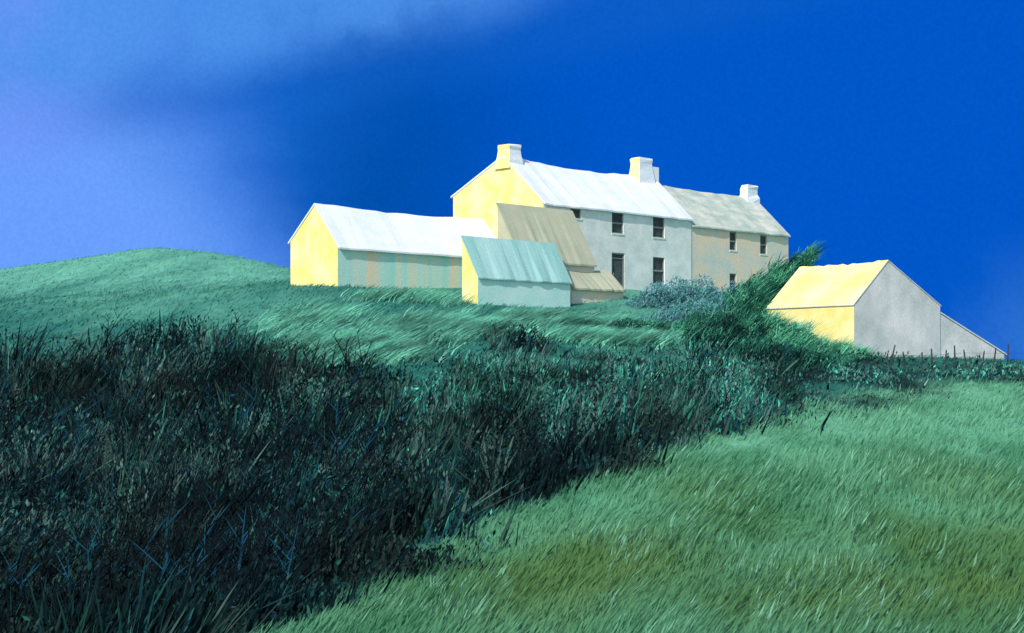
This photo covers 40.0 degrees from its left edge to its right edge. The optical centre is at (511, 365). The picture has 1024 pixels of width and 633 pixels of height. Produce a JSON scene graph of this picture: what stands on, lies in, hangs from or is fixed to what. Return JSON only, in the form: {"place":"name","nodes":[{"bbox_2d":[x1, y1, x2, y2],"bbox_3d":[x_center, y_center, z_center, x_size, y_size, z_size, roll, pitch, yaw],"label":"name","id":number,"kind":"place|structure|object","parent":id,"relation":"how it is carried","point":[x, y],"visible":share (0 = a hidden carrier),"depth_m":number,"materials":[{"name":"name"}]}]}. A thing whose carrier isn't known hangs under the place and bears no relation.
{"place":"outdoors","nodes":[
{"label":"outdoors","id":0,"kind":"place"},
{"bbox_2d":[0,246,1023,597],"bbox_3d":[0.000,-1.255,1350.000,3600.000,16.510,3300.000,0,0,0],"label":"ground","id":1,"kind":"structure","parent":0,"point":[60,270],"depth_m":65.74,"materials":[{"name":"green plant"}]},
{"bbox_2d":[288,203,495,288],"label":"long barn","id":2,"kind":"structure","parent":1,"relation":"on","point":[338,245],"depth_m":76.68,"materials":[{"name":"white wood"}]},
{"bbox_2d":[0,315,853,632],"bbox_3d":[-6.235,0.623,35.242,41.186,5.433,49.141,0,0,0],"label":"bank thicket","id":3,"kind":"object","parent":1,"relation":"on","point":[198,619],"visible":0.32,"depth_m":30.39,"materials":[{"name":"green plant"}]},
{"bbox_2d":[0,307,900,613],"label":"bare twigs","id":4,"kind":"object","parent":1,"relation":"on","point":[236,541],"visible":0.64,"depth_m":26.47,"materials":[{"name":"plant"}]},
{"bbox_2d":[227,283,689,366],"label":"pale tufts","id":5,"kind":"object","parent":1,"relation":"on","point":[391,335],"visible":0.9,"depth_m":60.77,"materials":[{"name":"green plant"}]},
{"bbox_2d":[0,304,1023,632],"bbox_3d":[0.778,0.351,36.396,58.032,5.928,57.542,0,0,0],"label":"bushes","id":6,"kind":"object","parent":1,"relation":"on","point":[438,507],"visible":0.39,"depth_m":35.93,"materials":[{"name":"green plant"}]},
{"bbox_2d":[461,235,571,306],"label":"teal shed","id":7,"kind":"structure","parent":1,"relation":"on","point":[496,271],"depth_m":72.09,"materials":[{"name":"teal metal"}]},
{"bbox_2d":[496,202,596,271],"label":"outbuilding","id":8,"kind":"structure","parent":1,"relation":"on","point":[560,229],"depth_m":76.94,"materials":[{"name":"metal"}]},
{"bbox_2d":[451,144,693,293],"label":"farmhouse","id":9,"kind":"object","parent":1,"relation":"on","point":[635,225],"visible":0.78,"depth_m":84.78,"materials":[{"name":"paint"}]},
{"bbox_2d":[570,208,581,219],"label":"window","id":10,"kind":"structure","parent":9,"relation":"in","point":[576,212],"depth_m":82.02,"materials":[{"name":"black glass"}]},
{"bbox_2d":[612,253,623,287],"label":"door","id":11,"kind":"structure","parent":9,"relation":"in","point":[617,258],"depth_m":84.44,"materials":[{"name":"paint"}]},
{"bbox_2d":[612,212,624,234],"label":"window","id":12,"kind":"structure","parent":9,"relation":"in","point":[617,218],"depth_m":84.42,"materials":[{"name":"black glass"}]},
{"bbox_2d":[653,217,665,239],"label":"window","id":13,"kind":"structure","parent":9,"relation":"in","point":[658,223],"depth_m":86.96,"materials":[{"name":"black glass"}]},
{"bbox_2d":[653,257,665,285],"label":"window","id":14,"kind":"structure","parent":9,"relation":"in","point":[658,263],"depth_m":86.97,"materials":[{"name":"black glass"}]},
{"bbox_2d":[567,269,625,303],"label":"store","id":15,"kind":"structure","parent":1,"relation":"on","point":[600,285],"depth_m":76.86,"materials":[{"name":"stone"}]},
{"bbox_2d":[580,316,680,334],"bbox_3d":[5.631,-1.700,64.979,5.985,1.404,2.370,0,0,0],"label":"bush","id":16,"kind":"object","parent":1,"relation":"on","point":[624,323],"visible":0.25,"depth_m":64.75,"materials":[{"name":"green plant"}]},
{"bbox_2d":[249,372,1023,632],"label":"meadow grass","id":17,"kind":"structure","parent":1,"relation":"on","point":[873,578],"depth_m":18.44,"materials":[{"name":"green plant"}]},
{"bbox_2d":[617,273,725,308],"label":"bush","id":18,"kind":"object","parent":1,"relation":"on","point":[660,297],"visible":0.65,"depth_m":76.61,"materials":[{"name":"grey plant"}]},
{"bbox_2d":[637,287,732,331],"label":"bush","id":19,"kind":"object","parent":1,"relation":"on","point":[673,313],"visible":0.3,"depth_m":67.14,"materials":[{"name":"green plant"}]},
{"bbox_2d":[667,275,782,338],"bbox_3d":[9.731,-2.039,63.587,5.479,4.251,2.648,0,0,9],"label":"bush","id":20,"kind":"object","parent":1,"relation":"on","point":[750,302],"visible":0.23,"depth_m":63.52,"materials":[{"name":"green plant"}]},
{"bbox_2d":[662,184,790,293],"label":"cottage","id":21,"kind":"structure","parent":1,"relation":"on","point":[742,237],"depth_m":92.55,"materials":[{"name":"paint"}]},
{"bbox_2d":[729,274,735,291],"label":"window","id":22,"kind":"structure","parent":21,"relation":"in","point":[732,276],"depth_m":92.04,"materials":[{"name":"black glass"}]},
{"bbox_2d":[729,232,736,251],"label":"window","id":23,"kind":"structure","parent":21,"relation":"in","point":[732,234],"depth_m":92.04,"materials":[{"name":"black glass"}]},
{"bbox_2d":[760,235,767,255],"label":"window","id":24,"kind":"structure","parent":21,"relation":"in","point":[762,238],"depth_m":94.24,"materials":[{"name":"black glass"}]},
{"bbox_2d":[714,281,741,297],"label":"bush","id":25,"kind":"object","parent":1,"relation":"on","point":[729,287],"depth_m":80.68,"materials":[{"name":"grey plant"}]},
{"bbox_2d":[681,308,785,354],"bbox_3d":[9.572,-1.198,60.192,4.494,2.665,2.668,0,0,19],"label":"bush","id":26,"kind":"object","parent":1,"relation":"on","point":[729,328],"visible":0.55,"depth_m":59.63,"materials":[{"name":"green plant"}]},
{"bbox_2d":[715,238,837,313],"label":"bush","id":27,"kind":"object","parent":1,"relation":"on","point":[778,278],"visible":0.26,"depth_m":70.76,"materials":[{"name":"green plant"}]},
{"bbox_2d":[729,329,862,368],"bbox_3d":[11.536,-0.412,56.496,5.639,2.092,2.171,0,0,0],"label":"bush","id":28,"kind":"object","parent":1,"relation":"on","point":[762,347],"visible":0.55,"depth_m":56.17,"materials":[{"name":"green plant"}]},
{"bbox_2d":[758,307,883,358],"bbox_3d":[13.228,-1.221,59.890,6.132,2.733,2.225,0,0,0],"label":"bush","id":29,"kind":"object","parent":1,"relation":"on","point":[794,332],"visible":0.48,"depth_m":59.81,"materials":[{"name":"green plant"}]},
{"bbox_2d":[766,260,1006,359],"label":"yellow shed","id":30,"kind":"structure","parent":1,"relation":"on","point":[887,305],"depth_m":64.04,"materials":[{"name":"paint"}]},
{"bbox_2d":[888,344,1009,369],"bbox_3d":[18.313,-0.210,57.638,7.312,1.400,0.283,0,0,-24],"label":"fence","id":31,"kind":"object","parent":1,"relation":"on","point":[955,359],"visible":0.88,"depth_m":57.30,"materials":[{"name":"brown wood"}]},
{"bbox_2d":[0,0,1023,360],"label":"sky","id":32,"kind":"structure","parent":0,"point":[891,130],"materials":[{"name":"blue"}]}
]}

